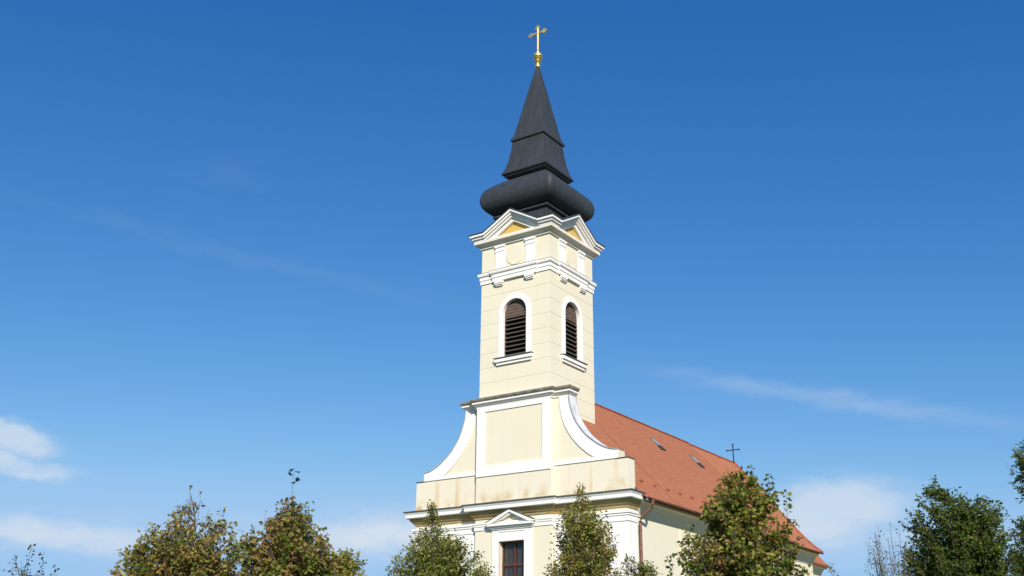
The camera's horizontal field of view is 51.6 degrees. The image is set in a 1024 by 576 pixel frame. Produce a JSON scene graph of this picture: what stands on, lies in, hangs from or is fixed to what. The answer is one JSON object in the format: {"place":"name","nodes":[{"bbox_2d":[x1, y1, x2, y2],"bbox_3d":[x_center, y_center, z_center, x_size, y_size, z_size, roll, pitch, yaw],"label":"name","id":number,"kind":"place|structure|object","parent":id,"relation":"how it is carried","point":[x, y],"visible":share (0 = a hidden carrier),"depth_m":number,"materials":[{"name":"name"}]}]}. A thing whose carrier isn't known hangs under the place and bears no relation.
{"place":"outdoors","nodes":[
{"label":"outdoors","id":0,"kind":"place"},
{"bbox_2d":[3,544,59,575],"bbox_3d":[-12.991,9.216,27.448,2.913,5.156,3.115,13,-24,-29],"label":"sapling","id":1,"kind":"object","parent":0,"point":[24,570],"visible":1,"depth_m":28.41,"materials":[{"name":"green plant"}]},
{"bbox_2d":[108,485,251,575],"bbox_3d":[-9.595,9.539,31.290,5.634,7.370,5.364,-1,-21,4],"label":"maple tree","id":2,"kind":"object","parent":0,"point":[174,556],"visible":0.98,"depth_m":30.94,"materials":[{"name":"green plant"}]},
{"bbox_2d":[232,469,344,575],"bbox_3d":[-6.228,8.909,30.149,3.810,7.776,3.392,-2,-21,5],"label":"maple tree","id":3,"kind":"object","parent":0,"point":[290,550],"visible":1,"depth_m":30.19,"materials":[{"name":"green plant"}]},
{"bbox_2d":[323,548,367,575],"bbox_3d":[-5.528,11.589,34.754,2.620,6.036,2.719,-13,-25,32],"label":"maple tree","id":4,"kind":"object","parent":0,"point":[352,568],"visible":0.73,"depth_m":35.36,"materials":[{"name":"green plant"}]},
{"bbox_2d":[383,499,495,575],"bbox_3d":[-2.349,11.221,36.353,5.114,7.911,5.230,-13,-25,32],"label":"hornbeam tree","id":5,"kind":"object","parent":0,"point":[434,561],"visible":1,"depth_m":36.57,"materials":[{"name":"green plant"}]},
{"bbox_2d":[0,0,1023,575],"label":"sky","id":6,"kind":"structure","parent":0,"point":[238,253],"materials":[{"name":"blue"}]},
{"bbox_2d":[542,482,621,575],"bbox_3d":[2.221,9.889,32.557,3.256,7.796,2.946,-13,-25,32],"label":"hornbeam tree","id":7,"kind":"object","parent":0,"point":[586,545],"visible":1,"depth_m":32.90,"materials":[{"name":"green plant"}]},
{"bbox_2d":[403,25,828,575],"bbox_3d":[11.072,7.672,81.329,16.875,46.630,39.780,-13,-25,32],"label":"church","id":8,"kind":"structure","parent":0,"point":[542,434],"depth_m":65.78,"materials":[{"name":"beige paint"}]},
{"bbox_2d":[485,509,535,575],"bbox_3d":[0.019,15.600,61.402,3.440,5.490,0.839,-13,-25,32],"label":"front window","id":9,"kind":"structure","parent":8,"relation":"in","point":[516,555],"depth_m":61.71,"materials":[{"name":"white paint"}]},
{"bbox_2d":[493,293,533,365],"bbox_3d":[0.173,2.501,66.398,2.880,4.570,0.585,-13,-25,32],"label":"belfry window","id":10,"kind":"structure","parent":8,"relation":"in","point":[514,321],"depth_m":66.53,"materials":[{"name":"white paint"}]},
{"bbox_2d":[561,297,587,370],"bbox_3d":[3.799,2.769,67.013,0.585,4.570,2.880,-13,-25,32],"label":"belfry window","id":11,"kind":"structure","parent":8,"relation":"in","point":[572,320],"depth_m":67.27,"materials":[{"name":"white paint"}]},
{"bbox_2d":[611,553,662,575],"bbox_3d":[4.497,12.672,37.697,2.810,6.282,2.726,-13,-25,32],"label":"hornbeam tree","id":12,"kind":"object","parent":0,"point":[643,570],"visible":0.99,"depth_m":38.48,"materials":[{"name":"green plant"}]},
{"bbox_2d":[664,464,811,575],"bbox_3d":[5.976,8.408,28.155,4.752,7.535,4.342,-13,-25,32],"label":"maple tree","id":13,"kind":"object","parent":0,"point":[736,542],"visible":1,"depth_m":28.45,"materials":[{"name":"green plant"}]},
{"bbox_2d":[824,563,839,575],"bbox_3d":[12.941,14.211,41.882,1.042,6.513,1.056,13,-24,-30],"label":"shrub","id":14,"kind":"object","parent":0,"point":[830,567],"visible":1,"depth_m":42.89,"materials":[{"name":"green plant"}]},
{"bbox_2d":[864,521,918,575],"bbox_3d":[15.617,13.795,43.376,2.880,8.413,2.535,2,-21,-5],"label":"bare shrub","id":15,"kind":"object","parent":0,"point":[894,566],"visible":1,"depth_m":44.13,"materials":[{"name":"grey plant"}]},
{"bbox_2d":[897,475,1023,575],"bbox_3d":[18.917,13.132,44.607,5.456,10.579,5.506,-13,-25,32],"label":"oak tree","id":16,"kind":"object","parent":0,"point":[969,545],"visible":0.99,"depth_m":44.53,"materials":[{"name":"green plant"}]},
{"bbox_2d":[1004,515,1023,575],"bbox_3d":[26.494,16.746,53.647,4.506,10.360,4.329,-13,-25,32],"label":"oak tree","id":17,"kind":"object","parent":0,"point":[1020,526],"visible":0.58,"depth_m":54.66,"materials":[{"name":"green plant"}]},
{"bbox_2d":[1007,440,1023,503],"bbox_3d":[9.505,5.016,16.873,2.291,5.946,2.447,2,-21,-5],"label":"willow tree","id":18,"kind":"object","parent":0,"point":[1020,458],"visible":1,"depth_m":18.02,"materials":[{"name":"green plant"}]}
]}

